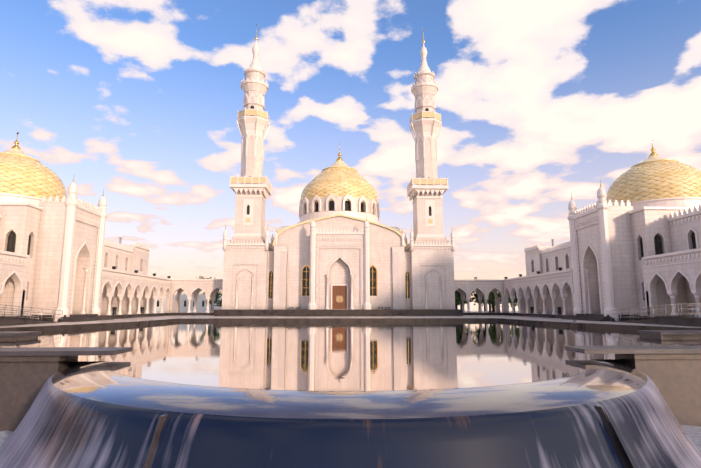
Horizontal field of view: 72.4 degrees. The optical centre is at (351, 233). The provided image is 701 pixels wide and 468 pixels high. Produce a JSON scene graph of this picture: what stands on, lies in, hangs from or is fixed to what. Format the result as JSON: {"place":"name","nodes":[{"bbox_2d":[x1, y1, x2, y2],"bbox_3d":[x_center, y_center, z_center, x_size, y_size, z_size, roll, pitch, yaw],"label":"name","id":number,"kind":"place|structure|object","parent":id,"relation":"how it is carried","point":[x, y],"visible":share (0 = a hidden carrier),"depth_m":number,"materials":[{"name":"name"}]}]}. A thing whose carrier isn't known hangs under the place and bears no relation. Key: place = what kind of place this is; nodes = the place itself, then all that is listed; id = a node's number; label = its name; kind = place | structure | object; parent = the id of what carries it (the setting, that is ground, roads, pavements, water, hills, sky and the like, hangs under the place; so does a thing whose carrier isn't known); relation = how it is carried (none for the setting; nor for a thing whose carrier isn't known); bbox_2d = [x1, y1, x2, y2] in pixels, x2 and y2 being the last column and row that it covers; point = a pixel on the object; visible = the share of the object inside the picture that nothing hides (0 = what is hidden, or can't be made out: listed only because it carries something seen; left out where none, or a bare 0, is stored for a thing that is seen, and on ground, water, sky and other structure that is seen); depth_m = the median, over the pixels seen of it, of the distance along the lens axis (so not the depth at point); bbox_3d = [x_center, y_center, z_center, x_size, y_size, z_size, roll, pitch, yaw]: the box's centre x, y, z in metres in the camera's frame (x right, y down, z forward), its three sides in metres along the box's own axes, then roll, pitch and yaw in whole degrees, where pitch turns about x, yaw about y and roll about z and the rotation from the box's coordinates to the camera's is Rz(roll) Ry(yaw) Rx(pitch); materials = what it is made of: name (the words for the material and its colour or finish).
{"place":"outdoors","nodes":[
{"label":"outdoors","id":0,"kind":"place"},
{"bbox_2d":[156,293,517,310],"bbox_3d":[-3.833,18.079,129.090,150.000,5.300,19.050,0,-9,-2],"label":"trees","id":1,"kind":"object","parent":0,"point":[201,304],"depth_m":125.35,"materials":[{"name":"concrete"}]},
{"bbox_2d":[0,359,700,467],"bbox_3d":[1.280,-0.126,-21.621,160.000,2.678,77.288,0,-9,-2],"label":"waterfall","id":2,"kind":"structure","parent":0,"point":[604,413],"depth_m":9.17,"materials":[{"name":"liquid"}]},
{"bbox_2d":[0,321,700,390],"bbox_3d":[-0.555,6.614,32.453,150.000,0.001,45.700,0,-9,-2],"label":"pool water","id":3,"kind":"structure","parent":0,"point":[348,355],"depth_m":18.39,"materials":[{"name":"clear liquid"}]},
{"bbox_2d":[0,311,700,431],"bbox_3d":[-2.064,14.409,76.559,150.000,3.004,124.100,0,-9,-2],"label":"plaza","id":4,"kind":"structure","parent":0,"point":[673,373],"depth_m":15.86,"materials":[{"name":"stone"}]},
{"bbox_2d":[0,132,222,325],"bbox_3d":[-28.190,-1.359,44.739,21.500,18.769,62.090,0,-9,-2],"label":"mosque wing","id":5,"kind":"structure","parent":4,"relation":"on","point":[62,259],"depth_m":44.74,"materials":[{"name":"white stone"}]},
{"bbox_2d":[222,25,273,308],"bbox_3d":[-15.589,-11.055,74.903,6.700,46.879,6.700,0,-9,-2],"label":"minaret","id":6,"kind":"object","parent":4,"relation":"on","point":[247,247],"visible":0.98,"depth_m":71.70,"materials":[{"name":"white stone"}]},
{"bbox_2d":[214,144,462,315],"bbox_3d":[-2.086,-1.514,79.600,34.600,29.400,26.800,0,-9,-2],"label":"mosque","id":7,"kind":"structure","parent":4,"relation":"on","point":[338,249],"depth_m":69.63,"materials":[{"name":"stone"}]},
{"bbox_2d":[202,276,524,312],"bbox_3d":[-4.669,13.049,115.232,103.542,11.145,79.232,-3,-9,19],"label":"trees","id":8,"kind":"object","parent":4,"relation":"on","point":[490,302],"visible":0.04,"depth_m":81.53,"materials":[{"name":"green plant"}]},
{"bbox_2d":[404,28,454,308],"bbox_3d":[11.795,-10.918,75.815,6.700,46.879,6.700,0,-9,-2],"label":"minaret","id":9,"kind":"object","parent":4,"relation":"on","point":[430,248],"visible":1,"depth_m":72.61,"materials":[{"name":"white stone"}]},
{"bbox_2d":[454,140,700,326],"bbox_3d":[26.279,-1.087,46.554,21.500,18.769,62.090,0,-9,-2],"label":"mosque wing","id":10,"kind":"structure","parent":4,"relation":"on","point":[629,251],"depth_m":45.69,"materials":[{"name":"white stone"}]},
{"bbox_2d":[0,0,700,301],"label":"sky","id":11,"kind":"structure","parent":0,"point":[539,103],"materials":[{"name":"blue"}]}
]}

